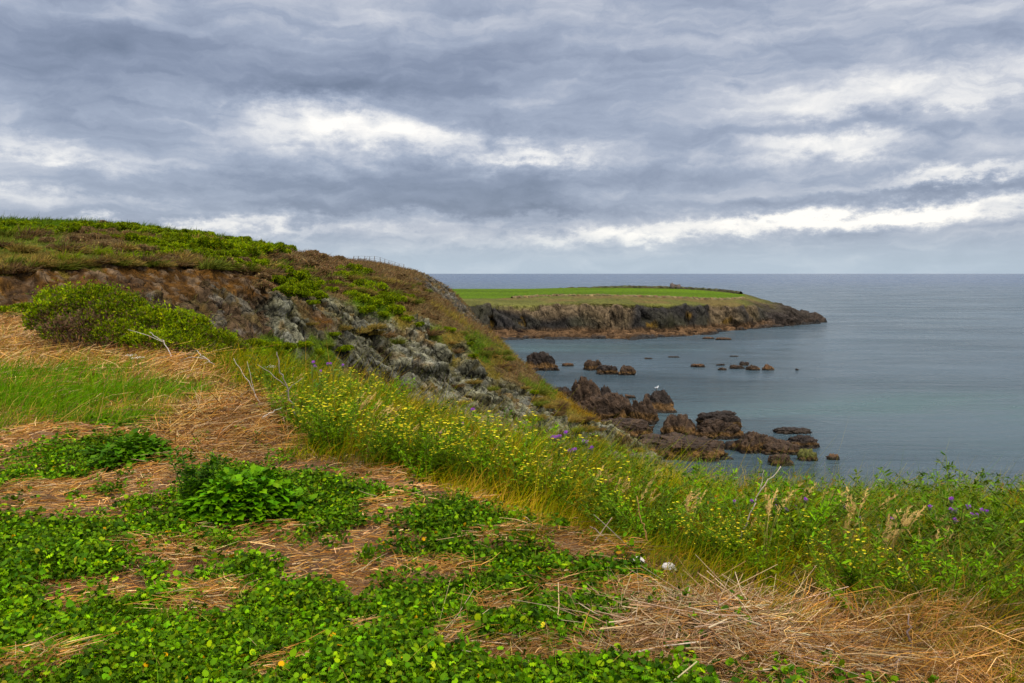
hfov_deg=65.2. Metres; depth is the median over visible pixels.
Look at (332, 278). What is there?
heather bush
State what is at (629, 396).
sea rock
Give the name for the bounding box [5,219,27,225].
gorse bush
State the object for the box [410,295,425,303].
grass tussock
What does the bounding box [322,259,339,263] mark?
grass tussock
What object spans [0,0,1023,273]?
sky
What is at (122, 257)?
grass tussock
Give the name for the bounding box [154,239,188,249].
gorse bush
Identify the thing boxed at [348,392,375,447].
seeding grass
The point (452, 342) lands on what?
grass tussock
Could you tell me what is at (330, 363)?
thistle
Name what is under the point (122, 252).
grass tussock
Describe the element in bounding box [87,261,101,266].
grass tussock
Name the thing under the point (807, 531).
leafy weed
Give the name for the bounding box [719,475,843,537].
leafy weed
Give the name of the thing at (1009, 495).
leafy weed
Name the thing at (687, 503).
seeding grass
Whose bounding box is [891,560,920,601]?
flowering weed
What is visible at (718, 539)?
flowering weed
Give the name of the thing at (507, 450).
flowering weed
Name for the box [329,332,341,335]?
gorse bush
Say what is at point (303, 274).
gorse bush
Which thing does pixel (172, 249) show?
gorse bush
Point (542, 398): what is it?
grass tussock
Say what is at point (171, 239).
grass tussock
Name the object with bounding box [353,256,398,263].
wire fence
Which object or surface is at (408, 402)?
flowering weed
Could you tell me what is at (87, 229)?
heather bush
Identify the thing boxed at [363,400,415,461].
flowering weed
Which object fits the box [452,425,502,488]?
flowering weed
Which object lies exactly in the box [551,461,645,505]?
leafy weed
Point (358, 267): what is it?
gorse bush
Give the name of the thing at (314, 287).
gorse bush
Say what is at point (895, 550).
leafy weed
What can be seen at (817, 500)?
leafy weed
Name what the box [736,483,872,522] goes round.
leafy weed
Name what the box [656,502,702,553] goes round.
flowering weed
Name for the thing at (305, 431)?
flowering weed
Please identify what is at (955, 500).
leafy weed
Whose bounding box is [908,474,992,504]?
leafy weed
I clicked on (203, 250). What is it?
gorse bush
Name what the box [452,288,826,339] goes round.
headland
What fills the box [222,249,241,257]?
gorse bush
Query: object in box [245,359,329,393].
leafy weed
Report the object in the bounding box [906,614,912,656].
dry stalk
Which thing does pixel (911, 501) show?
leafy weed
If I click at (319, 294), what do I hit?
gorse bush
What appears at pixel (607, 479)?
seeding grass
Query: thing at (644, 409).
sea rock
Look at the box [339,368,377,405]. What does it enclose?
flowering weed
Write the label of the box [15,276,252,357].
gorse bush
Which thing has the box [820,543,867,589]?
flowering weed
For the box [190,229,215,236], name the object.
gorse bush
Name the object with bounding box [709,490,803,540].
rusty weed
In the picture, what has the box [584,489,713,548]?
leafy weed
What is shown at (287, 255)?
heather bush
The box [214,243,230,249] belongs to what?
gorse bush
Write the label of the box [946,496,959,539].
thistle
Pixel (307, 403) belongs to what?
flowering weed
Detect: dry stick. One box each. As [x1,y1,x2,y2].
[128,329,170,353]
[182,351,214,364]
[233,358,261,406]
[589,514,634,555]
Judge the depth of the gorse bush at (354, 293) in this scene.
53.56 m
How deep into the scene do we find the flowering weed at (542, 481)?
5.82 m
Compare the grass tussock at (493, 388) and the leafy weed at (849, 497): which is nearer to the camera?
the leafy weed at (849, 497)
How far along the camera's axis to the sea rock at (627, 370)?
170.76 m
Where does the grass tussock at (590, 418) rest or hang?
on the hill
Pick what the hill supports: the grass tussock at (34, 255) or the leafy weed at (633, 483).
the grass tussock at (34, 255)
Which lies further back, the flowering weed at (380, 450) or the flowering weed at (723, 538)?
the flowering weed at (380, 450)
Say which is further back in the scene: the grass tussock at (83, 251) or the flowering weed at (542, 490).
the grass tussock at (83, 251)
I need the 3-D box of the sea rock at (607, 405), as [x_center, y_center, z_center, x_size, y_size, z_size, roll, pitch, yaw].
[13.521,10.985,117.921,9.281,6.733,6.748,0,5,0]
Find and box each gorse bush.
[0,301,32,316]
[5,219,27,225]
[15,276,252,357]
[17,222,36,226]
[24,220,41,224]
[31,226,60,232]
[39,227,57,233]
[44,224,65,227]
[55,227,73,232]
[60,221,82,227]
[68,225,80,231]
[80,220,104,226]
[83,223,104,228]
[99,224,121,229]
[101,221,125,228]
[120,223,132,229]
[121,221,140,225]
[124,232,146,241]
[127,224,156,229]
[132,235,154,243]
[134,251,153,254]
[137,227,156,234]
[145,235,159,243]
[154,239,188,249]
[155,228,172,232]
[155,245,170,249]
[155,246,184,253]
[161,233,174,237]
[169,232,197,243]
[172,228,189,232]
[186,235,233,248]
[187,242,205,249]
[188,246,213,255]
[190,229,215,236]
[202,253,226,260]
[213,249,232,256]
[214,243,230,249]
[222,238,250,249]
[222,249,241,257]
[229,237,248,242]
[231,256,242,263]
[233,246,261,257]
[239,260,256,265]
[244,338,269,346]
[247,241,274,252]
[250,256,269,265]
[251,346,275,354]
[254,239,286,252]
[266,263,296,276]
[267,340,281,348]
[271,349,288,356]
[272,274,282,282]
[272,285,300,295]
[274,275,298,284]
[279,281,305,290]
[282,341,297,349]
[285,244,296,250]
[285,269,311,280]
[296,340,313,347]
[297,288,314,297]
[299,280,311,288]
[301,280,321,287]
[306,299,320,304]
[307,279,318,290]
[312,290,328,299]
[314,348,325,355]
[315,279,325,287]
[322,286,338,291]
[325,279,344,284]
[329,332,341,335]
[332,270,348,278]
[335,344,354,351]
[336,263,369,273]
[341,289,361,297]
[343,282,355,288]
[348,270,362,275]
[351,279,373,285]
[351,297,367,302]
[356,293,371,303]
[357,305,376,313]
[358,285,377,291]
[362,281,389,291]
[363,297,384,306]
[372,294,388,299]
[377,291,396,295]
[377,311,389,316]
[384,304,405,314]
[385,294,400,304]
[399,296,407,301]
[399,314,414,321]
[400,293,415,297]
[414,321,424,327]
[444,326,456,331]
[468,353,479,357]
[529,389,538,393]
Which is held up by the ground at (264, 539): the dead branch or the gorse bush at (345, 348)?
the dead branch
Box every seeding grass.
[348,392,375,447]
[366,402,398,461]
[369,397,387,426]
[534,454,552,475]
[588,466,603,512]
[596,470,618,499]
[614,480,630,492]
[635,473,657,506]
[636,488,660,514]
[669,486,700,525]
[685,489,705,548]
[762,489,793,567]
[763,484,773,528]
[786,482,816,517]
[822,489,845,519]
[840,504,859,529]
[843,516,862,554]
[845,487,869,554]
[854,494,897,530]
[867,525,901,590]
[882,509,913,561]
[884,505,925,573]
[927,514,959,548]
[935,528,954,567]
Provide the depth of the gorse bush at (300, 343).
39.87 m
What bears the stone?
on the ground at (264, 539)
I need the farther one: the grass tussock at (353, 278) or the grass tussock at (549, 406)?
the grass tussock at (353, 278)
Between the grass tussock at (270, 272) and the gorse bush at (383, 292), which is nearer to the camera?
the grass tussock at (270, 272)
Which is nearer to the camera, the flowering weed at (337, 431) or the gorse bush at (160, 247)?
the flowering weed at (337, 431)
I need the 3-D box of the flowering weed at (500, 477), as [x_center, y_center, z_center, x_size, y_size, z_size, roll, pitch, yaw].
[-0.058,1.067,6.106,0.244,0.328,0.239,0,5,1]
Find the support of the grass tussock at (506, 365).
on the hill
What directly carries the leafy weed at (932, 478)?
on the ground at (264, 539)
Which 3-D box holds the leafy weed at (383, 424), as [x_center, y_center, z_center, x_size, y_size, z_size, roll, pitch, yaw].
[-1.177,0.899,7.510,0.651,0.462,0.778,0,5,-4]
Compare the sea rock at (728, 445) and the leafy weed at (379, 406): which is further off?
the sea rock at (728, 445)
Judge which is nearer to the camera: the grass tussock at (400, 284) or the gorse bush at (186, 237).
the gorse bush at (186, 237)
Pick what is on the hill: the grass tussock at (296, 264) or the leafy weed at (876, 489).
the grass tussock at (296, 264)
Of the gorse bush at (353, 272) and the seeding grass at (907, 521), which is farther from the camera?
the gorse bush at (353, 272)
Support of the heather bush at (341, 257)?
on the hill
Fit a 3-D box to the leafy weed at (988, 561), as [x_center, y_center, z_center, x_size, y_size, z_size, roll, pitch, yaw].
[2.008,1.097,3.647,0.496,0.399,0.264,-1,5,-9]
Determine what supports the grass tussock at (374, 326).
on the hill
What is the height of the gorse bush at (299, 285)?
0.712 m
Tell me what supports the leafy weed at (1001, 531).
on the ground at (264, 539)
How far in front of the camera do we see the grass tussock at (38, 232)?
43.15 m
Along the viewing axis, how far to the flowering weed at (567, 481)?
5.65 m
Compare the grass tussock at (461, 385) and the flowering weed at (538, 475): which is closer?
the flowering weed at (538, 475)
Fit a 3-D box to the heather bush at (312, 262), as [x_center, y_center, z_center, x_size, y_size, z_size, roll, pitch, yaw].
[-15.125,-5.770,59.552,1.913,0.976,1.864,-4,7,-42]
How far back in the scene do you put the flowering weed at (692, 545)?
4.62 m
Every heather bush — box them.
[37,236,56,242]
[45,243,57,248]
[64,235,87,242]
[77,226,96,232]
[84,232,100,238]
[95,241,111,247]
[97,229,109,233]
[107,230,119,234]
[137,244,150,250]
[151,246,159,251]
[164,254,178,260]
[222,256,235,262]
[235,264,250,272]
[238,256,251,261]
[238,270,252,274]
[253,279,265,283]
[255,272,271,280]
[255,280,275,288]
[270,256,285,265]
[277,252,292,260]
[290,254,303,262]
[290,266,303,270]
[299,259,309,267]
[303,250,317,256]
[303,258,320,268]
[314,265,332,274]
[316,252,328,261]
[322,263,336,270]
[326,275,344,281]
[331,286,343,292]
[334,255,346,260]
[405,305,414,311]
[421,310,432,314]
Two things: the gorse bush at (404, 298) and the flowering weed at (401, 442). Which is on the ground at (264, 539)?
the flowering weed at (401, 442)
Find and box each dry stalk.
[637,497,647,540]
[739,466,780,538]
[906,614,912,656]
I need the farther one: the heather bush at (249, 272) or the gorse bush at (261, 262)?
the gorse bush at (261, 262)
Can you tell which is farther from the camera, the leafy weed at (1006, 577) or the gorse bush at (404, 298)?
the gorse bush at (404, 298)
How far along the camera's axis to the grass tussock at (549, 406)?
51.73 m
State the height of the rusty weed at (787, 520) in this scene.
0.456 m
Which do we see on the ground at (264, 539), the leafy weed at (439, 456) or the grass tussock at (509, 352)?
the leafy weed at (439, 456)
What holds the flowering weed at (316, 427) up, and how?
on the ground at (264, 539)
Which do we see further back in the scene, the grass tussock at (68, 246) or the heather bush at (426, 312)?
the heather bush at (426, 312)
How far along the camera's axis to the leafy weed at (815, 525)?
4.49 m
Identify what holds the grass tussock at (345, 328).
on the hill
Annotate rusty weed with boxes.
[538,451,605,470]
[673,494,733,542]
[674,502,740,543]
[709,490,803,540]
[750,496,807,538]
[811,508,900,554]
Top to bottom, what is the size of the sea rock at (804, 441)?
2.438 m
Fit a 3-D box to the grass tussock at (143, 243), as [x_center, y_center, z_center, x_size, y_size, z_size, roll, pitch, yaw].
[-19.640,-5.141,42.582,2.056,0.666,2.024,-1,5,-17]
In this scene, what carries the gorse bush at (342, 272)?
on the hill
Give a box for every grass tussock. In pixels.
[0,227,26,236]
[0,239,23,247]
[0,252,35,264]
[0,259,27,273]
[0,262,32,270]
[0,264,20,271]
[3,242,47,252]
[7,225,40,231]
[11,262,47,271]
[12,234,36,239]
[16,224,56,237]
[22,257,50,266]
[24,252,60,265]
[27,251,66,260]
[41,262,63,267]
[48,247,83,261]
[48,254,85,269]
[49,239,86,251]
[57,239,88,246]
[57,244,97,253]
[60,259,84,264]
[66,254,100,264]
[69,257,93,266]
[83,228,107,234]
[84,241,116,254]
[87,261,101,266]
[88,255,116,263]
[94,251,138,261]
[98,258,120,263]
[105,246,141,258]
[106,233,124,237]
[106,256,136,265]
[112,241,146,250]
[118,229,148,238]
[121,258,145,266]
[123,239,158,246]
[132,250,171,262]
[146,258,173,266]
[151,260,178,266]
[153,233,183,242]
[154,250,180,256]
[168,248,199,258]
[173,256,200,266]
[176,259,197,267]
[177,254,211,260]
[179,253,212,266]
[196,255,234,269]
[231,262,244,267]
[245,260,262,270]
[248,251,271,258]
[251,265,282,275]
[262,264,291,275]
[265,247,283,256]
[266,258,282,267]
[267,252,288,259]
[286,260,306,266]
[305,321,319,324]
[308,273,316,281]
[309,269,325,276]
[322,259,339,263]
[323,272,347,280]
[323,341,335,346]
[333,265,352,270]
[338,324,352,329]
[344,284,362,290]
[346,274,366,280]
[355,326,374,333]
[364,275,381,279]
[364,290,377,294]
[366,322,387,328]
[367,329,385,334]
[375,276,397,283]
[380,328,399,338]
[388,280,414,291]
[390,288,402,294]
[390,336,408,343]
[392,285,409,290]
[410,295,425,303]
[413,291,430,299]
[419,327,448,336]
[447,339,461,344]
[451,382,465,386]
[453,347,464,353]
[458,399,471,403]
[464,378,482,383]
[477,346,494,355]
[478,345,494,350]
[485,384,500,390]
[492,347,506,354]
[498,362,513,367]
[501,347,515,354]
[501,353,516,360]
[522,413,542,421]
[528,394,548,401]
[529,411,548,418]
[532,383,547,389]
[532,400,546,405]
[535,386,551,394]
[543,402,558,408]
[549,409,568,416]
[554,400,570,407]
[556,404,569,410]
[566,412,588,422]
[570,424,587,431]
[577,423,598,431]
[581,414,596,419]
[611,443,628,450]
[633,447,644,451]
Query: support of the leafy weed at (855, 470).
on the ground at (264, 539)
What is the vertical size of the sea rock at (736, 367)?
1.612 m
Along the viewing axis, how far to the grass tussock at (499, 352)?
59.27 m
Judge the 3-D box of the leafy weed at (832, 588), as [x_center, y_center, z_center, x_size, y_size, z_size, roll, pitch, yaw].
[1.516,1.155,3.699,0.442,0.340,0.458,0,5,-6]
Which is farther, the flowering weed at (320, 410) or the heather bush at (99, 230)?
the heather bush at (99, 230)
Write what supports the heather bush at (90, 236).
on the hill
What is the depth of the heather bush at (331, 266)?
60.36 m
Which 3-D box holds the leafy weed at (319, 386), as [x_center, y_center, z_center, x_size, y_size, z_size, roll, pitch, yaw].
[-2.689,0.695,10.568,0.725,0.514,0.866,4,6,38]
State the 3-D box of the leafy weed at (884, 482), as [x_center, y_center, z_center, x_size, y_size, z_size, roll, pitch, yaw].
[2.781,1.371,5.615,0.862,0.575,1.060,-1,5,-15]
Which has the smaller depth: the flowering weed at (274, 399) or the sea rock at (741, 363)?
the flowering weed at (274, 399)
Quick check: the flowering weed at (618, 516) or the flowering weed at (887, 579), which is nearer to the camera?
the flowering weed at (887, 579)
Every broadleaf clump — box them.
[79,428,180,473]
[171,463,303,537]
[286,486,321,520]
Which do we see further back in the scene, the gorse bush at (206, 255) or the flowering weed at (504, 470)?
the gorse bush at (206, 255)
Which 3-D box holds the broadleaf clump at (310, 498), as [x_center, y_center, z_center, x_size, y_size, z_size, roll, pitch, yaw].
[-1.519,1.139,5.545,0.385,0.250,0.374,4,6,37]
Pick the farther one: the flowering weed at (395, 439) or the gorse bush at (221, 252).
the gorse bush at (221, 252)
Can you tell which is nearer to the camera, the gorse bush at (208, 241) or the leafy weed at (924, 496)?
the leafy weed at (924, 496)
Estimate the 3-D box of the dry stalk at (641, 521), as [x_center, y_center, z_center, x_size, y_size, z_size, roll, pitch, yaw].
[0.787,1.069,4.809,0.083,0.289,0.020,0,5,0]
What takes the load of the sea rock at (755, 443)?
in the sea
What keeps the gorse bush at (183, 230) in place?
on the hill
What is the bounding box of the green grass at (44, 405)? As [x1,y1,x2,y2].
[0,316,466,435]
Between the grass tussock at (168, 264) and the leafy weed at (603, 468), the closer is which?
the leafy weed at (603, 468)
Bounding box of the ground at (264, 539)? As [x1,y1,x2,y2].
[0,319,1023,682]
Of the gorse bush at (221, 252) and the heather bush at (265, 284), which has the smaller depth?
the heather bush at (265, 284)
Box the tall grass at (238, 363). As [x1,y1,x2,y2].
[182,325,1023,682]
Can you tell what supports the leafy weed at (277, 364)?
on the ground at (264, 539)
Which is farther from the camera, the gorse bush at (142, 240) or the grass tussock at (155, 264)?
the gorse bush at (142, 240)
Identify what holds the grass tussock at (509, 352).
on the hill
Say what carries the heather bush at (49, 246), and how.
on the hill
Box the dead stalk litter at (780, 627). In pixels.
[367,554,950,682]
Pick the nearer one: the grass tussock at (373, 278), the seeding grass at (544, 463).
the seeding grass at (544, 463)
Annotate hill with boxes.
[0,218,678,480]
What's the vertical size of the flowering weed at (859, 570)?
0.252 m
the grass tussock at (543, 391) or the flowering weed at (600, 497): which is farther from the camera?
the grass tussock at (543, 391)
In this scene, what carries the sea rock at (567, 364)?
in the sea
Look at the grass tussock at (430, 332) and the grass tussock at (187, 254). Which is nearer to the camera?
the grass tussock at (187, 254)
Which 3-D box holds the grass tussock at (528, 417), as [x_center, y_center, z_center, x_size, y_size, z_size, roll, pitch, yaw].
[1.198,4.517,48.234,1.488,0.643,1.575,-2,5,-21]
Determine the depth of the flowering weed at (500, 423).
9.87 m
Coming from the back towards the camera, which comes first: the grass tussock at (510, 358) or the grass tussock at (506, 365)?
the grass tussock at (510, 358)
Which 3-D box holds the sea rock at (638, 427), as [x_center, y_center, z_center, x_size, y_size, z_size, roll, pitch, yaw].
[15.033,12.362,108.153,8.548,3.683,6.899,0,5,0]
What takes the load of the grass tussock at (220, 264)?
on the hill
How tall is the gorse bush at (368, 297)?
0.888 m
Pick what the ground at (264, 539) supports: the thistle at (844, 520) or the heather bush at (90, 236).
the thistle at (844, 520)
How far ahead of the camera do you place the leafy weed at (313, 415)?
7.69 m
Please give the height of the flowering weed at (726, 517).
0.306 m
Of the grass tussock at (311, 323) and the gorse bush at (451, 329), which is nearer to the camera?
the grass tussock at (311, 323)
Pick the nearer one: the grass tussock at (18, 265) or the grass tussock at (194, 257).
the grass tussock at (18, 265)
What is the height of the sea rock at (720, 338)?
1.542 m
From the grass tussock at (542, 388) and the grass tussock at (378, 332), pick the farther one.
the grass tussock at (542, 388)
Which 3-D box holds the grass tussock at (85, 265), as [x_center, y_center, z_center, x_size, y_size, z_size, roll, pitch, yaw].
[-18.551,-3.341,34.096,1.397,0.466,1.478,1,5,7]
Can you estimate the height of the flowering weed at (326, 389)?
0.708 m
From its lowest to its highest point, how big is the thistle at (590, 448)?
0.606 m
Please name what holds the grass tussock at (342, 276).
on the hill
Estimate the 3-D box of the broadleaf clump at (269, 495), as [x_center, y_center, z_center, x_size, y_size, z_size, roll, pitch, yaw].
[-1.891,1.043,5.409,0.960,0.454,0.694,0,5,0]
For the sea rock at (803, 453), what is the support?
in the sea
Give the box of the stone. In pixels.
[662,562,675,571]
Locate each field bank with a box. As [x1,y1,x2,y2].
[511,293,745,299]
[567,285,742,293]
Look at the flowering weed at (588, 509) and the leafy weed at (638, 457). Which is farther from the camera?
the leafy weed at (638, 457)
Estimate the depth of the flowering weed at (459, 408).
10.97 m
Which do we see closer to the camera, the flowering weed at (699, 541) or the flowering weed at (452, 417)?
the flowering weed at (699, 541)
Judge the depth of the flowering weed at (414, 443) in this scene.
6.47 m
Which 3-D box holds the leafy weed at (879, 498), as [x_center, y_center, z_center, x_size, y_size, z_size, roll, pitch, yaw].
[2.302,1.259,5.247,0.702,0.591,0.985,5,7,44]
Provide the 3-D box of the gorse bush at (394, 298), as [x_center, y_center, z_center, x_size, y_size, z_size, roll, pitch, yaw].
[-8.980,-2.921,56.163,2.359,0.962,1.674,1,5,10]
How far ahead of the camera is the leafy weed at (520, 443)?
6.75 m
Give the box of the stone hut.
[670,283,680,288]
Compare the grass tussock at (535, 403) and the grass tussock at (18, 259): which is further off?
the grass tussock at (535, 403)
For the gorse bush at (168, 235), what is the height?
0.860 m
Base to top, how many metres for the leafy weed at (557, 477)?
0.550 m
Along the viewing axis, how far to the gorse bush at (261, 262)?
47.42 m
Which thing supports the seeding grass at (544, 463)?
on the ground at (264, 539)
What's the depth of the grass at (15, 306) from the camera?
28.49 m
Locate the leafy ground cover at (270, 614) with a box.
[0,386,959,682]
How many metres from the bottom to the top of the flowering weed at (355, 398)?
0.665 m
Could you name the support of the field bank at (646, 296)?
on the headland
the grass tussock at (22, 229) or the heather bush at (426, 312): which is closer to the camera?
the grass tussock at (22, 229)
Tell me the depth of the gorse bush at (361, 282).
58.64 m
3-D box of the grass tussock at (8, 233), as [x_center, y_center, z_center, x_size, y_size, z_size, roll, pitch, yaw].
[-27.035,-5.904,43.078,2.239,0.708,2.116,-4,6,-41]
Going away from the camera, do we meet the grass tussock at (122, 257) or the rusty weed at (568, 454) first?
the rusty weed at (568, 454)
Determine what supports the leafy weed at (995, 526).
on the ground at (264, 539)
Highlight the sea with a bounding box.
[428,274,1023,497]
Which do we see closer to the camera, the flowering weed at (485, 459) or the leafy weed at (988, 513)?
the leafy weed at (988, 513)
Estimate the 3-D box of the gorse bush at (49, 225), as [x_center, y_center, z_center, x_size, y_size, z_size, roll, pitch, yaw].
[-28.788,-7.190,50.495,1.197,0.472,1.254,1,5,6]
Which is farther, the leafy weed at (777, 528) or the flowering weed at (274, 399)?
the flowering weed at (274, 399)
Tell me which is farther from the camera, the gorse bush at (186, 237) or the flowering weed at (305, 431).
the gorse bush at (186, 237)
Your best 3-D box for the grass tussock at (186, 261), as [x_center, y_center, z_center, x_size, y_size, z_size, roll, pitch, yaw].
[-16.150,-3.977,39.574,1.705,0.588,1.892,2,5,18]
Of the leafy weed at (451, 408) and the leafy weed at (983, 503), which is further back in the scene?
the leafy weed at (451, 408)
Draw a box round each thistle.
[308,360,323,394]
[327,362,343,400]
[460,408,478,445]
[551,430,568,467]
[557,434,576,465]
[579,440,593,487]
[731,499,756,526]
[795,497,807,522]
[842,504,862,554]
[928,504,956,541]
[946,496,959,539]
[965,504,988,548]
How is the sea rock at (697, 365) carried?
in the sea
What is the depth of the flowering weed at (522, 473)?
5.87 m
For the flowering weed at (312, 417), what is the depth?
7.54 m
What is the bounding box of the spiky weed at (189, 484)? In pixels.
[165,445,221,504]
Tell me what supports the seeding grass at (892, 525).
on the ground at (264, 539)
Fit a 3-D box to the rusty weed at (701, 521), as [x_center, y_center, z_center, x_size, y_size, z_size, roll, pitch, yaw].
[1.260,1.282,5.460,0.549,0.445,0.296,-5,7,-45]
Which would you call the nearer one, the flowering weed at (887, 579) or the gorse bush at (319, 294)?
the flowering weed at (887, 579)
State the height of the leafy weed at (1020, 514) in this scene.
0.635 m
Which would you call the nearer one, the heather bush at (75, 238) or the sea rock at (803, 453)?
the heather bush at (75, 238)
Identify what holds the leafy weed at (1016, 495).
on the ground at (264, 539)
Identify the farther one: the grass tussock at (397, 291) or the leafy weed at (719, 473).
the grass tussock at (397, 291)
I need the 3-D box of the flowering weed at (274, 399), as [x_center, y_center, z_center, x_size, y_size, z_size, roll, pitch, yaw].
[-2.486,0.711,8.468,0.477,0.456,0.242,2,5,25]
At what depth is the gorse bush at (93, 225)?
51.67 m
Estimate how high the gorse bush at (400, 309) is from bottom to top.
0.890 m
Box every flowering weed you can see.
[255,373,307,434]
[263,380,301,413]
[263,385,296,422]
[279,387,334,430]
[287,403,333,450]
[293,392,331,450]
[293,420,307,440]
[299,410,334,452]
[301,385,347,423]
[302,407,340,452]
[307,387,365,454]
[309,370,333,416]
[313,385,372,453]
[316,397,361,454]
[316,404,335,454]
[324,381,376,432]
[337,372,373,406]
[338,392,353,428]
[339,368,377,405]
[342,368,381,408]
[342,412,402,464]
[353,378,393,423]
[355,420,404,466]
[358,411,407,471]
[359,417,389,466]
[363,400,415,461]
[363,417,428,470]
[368,396,405,445]
[375,427,406,467]
[379,425,405,467]
[381,424,428,473]
[389,419,435,473]
[393,415,428,471]
[395,390,428,422]
[400,414,464,473]
[401,424,448,477]
[404,405,484,455]
[408,410,480,479]
[417,401,457,430]
[426,413,462,474]
[430,440,449,482]
[431,409,464,427]
[431,450,466,476]
[432,400,470,418]
[436,411,470,481]
[440,429,510,485]
[441,446,484,488]
[447,423,497,483]
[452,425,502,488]
[458,411,516,487]
[473,448,502,490]
[476,426,518,490]
[484,454,534,497]
[488,460,519,495]
[489,435,565,500]
[490,415,535,438]
[496,411,536,505]
[500,433,597,506]
[516,451,535,497]
[516,468,569,512]
[521,454,578,510]
[526,466,562,502]
[532,453,576,517]
[533,473,565,510]
[535,447,593,481]
[535,451,586,505]
[549,479,581,513]
[554,475,578,513]
[579,493,599,525]
[584,465,633,533]
[590,492,628,531]
[592,454,629,534]
[596,495,633,533]
[605,498,622,531]
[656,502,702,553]
[667,501,738,563]
[677,507,720,560]
[677,520,727,562]
[701,521,768,567]
[701,523,754,570]
[707,519,731,565]
[708,515,748,559]
[719,513,735,568]
[726,528,782,578]
[736,509,809,583]
[805,529,835,597]
[814,527,879,599]
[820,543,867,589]
[830,555,883,598]
[837,520,883,597]
[879,554,904,603]
[880,543,960,601]
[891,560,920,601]
[897,552,940,602]
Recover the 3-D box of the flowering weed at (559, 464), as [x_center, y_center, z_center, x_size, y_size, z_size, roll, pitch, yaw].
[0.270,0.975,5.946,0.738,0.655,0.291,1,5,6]
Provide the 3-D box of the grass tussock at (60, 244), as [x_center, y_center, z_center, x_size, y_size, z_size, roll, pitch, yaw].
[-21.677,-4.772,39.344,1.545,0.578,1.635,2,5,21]
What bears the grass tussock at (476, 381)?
on the hill
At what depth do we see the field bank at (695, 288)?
404.03 m
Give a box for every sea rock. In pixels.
[525,351,559,370]
[555,386,569,396]
[562,363,573,365]
[568,376,600,403]
[577,401,588,410]
[583,359,600,370]
[583,392,630,419]
[596,365,618,374]
[601,384,610,395]
[601,417,654,438]
[618,365,635,374]
[625,394,635,397]
[630,394,658,424]
[636,432,733,461]
[643,389,676,412]
[660,414,695,435]
[690,364,704,366]
[695,410,742,428]
[695,419,743,439]
[715,337,730,339]
[724,440,733,449]
[729,365,744,368]
[731,431,774,453]
[739,361,748,365]
[745,365,759,370]
[760,438,799,454]
[762,364,773,369]
[768,453,793,465]
[773,427,812,434]
[786,435,819,448]
[797,448,817,461]
[826,453,839,459]
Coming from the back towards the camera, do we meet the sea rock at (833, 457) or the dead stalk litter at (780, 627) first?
the sea rock at (833, 457)
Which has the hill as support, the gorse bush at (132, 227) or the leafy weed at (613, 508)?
the gorse bush at (132, 227)
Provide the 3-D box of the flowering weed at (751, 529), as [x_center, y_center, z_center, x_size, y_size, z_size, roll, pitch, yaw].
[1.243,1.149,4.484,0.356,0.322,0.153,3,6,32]
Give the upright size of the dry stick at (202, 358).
0.252 m
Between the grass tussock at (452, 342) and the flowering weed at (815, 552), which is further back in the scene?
the grass tussock at (452, 342)
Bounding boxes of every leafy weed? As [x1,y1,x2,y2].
[235,356,315,384]
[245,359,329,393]
[247,350,310,377]
[248,394,310,423]
[251,346,291,363]
[273,375,347,397]
[278,364,317,383]
[280,380,384,431]
[296,379,334,402]
[305,398,376,449]
[308,376,356,403]
[352,410,420,448]
[354,383,415,407]
[356,392,452,433]
[362,397,389,423]
[370,376,404,392]
[377,376,414,402]
[378,413,459,464]
[380,381,406,406]
[393,433,443,481]
[417,426,506,484]
[434,396,487,420]
[443,408,536,442]
[453,437,531,494]
[479,417,566,477]
[488,448,528,477]
[492,417,558,452]
[507,426,553,457]
[512,432,613,465]
[521,435,615,466]
[521,449,636,517]
[524,432,618,473]
[532,451,662,488]
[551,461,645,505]
[553,444,664,498]
[554,454,652,510]
[556,458,706,527]
[570,464,726,531]
[574,451,640,494]
[577,455,679,487]
[578,442,625,464]
[580,486,669,529]
[583,470,678,511]
[583,489,661,544]
[583,490,676,524]
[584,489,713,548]
[590,453,700,505]
[591,476,683,507]
[599,482,690,552]
[604,487,715,543]
[647,504,725,552]
[651,460,765,506]
[656,457,737,523]
[662,479,850,547]
[667,475,773,550]
[674,476,800,565]
[674,482,778,519]
[684,458,824,522]
[684,471,781,527]
[712,469,881,552]
[715,474,852,528]
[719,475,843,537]
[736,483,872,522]
[745,465,798,490]
[746,503,842,558]
[747,465,890,564]
[749,494,852,566]
[755,467,937,528]
[763,482,902,523]
[769,470,849,550]
[780,469,970,551]
[786,543,912,617]
[805,471,921,517]
[809,491,959,599]
[817,480,944,543]
[826,466,905,505]
[834,477,936,514]
[834,490,931,548]
[837,501,1003,555]
[841,468,1020,546]
[849,461,1019,566]
[849,487,988,540]
[857,516,1023,606]
[860,506,1022,566]
[863,518,1012,583]
[877,492,1023,572]
[878,451,1022,556]
[878,485,986,533]
[880,478,1014,536]
[882,478,1023,531]
[886,476,965,502]
[892,470,985,504]
[901,466,1023,536]
[904,497,1020,573]
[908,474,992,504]
[910,536,1008,606]
[930,468,963,495]
[931,525,1023,612]
[935,458,1020,547]
[939,500,1023,594]
[940,468,1023,512]
[943,472,1023,537]
[946,479,1023,526]
[952,498,1023,574]
[956,486,1015,520]
[958,545,1023,624]
[959,548,1023,608]
[961,495,1023,538]
[968,470,1023,519]
[968,509,1023,556]
[980,510,1023,561]
[992,488,1023,523]
[998,474,1023,499]
[1009,473,1023,494]
[1009,488,1023,507]
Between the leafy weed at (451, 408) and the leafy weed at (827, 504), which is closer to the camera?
the leafy weed at (827, 504)

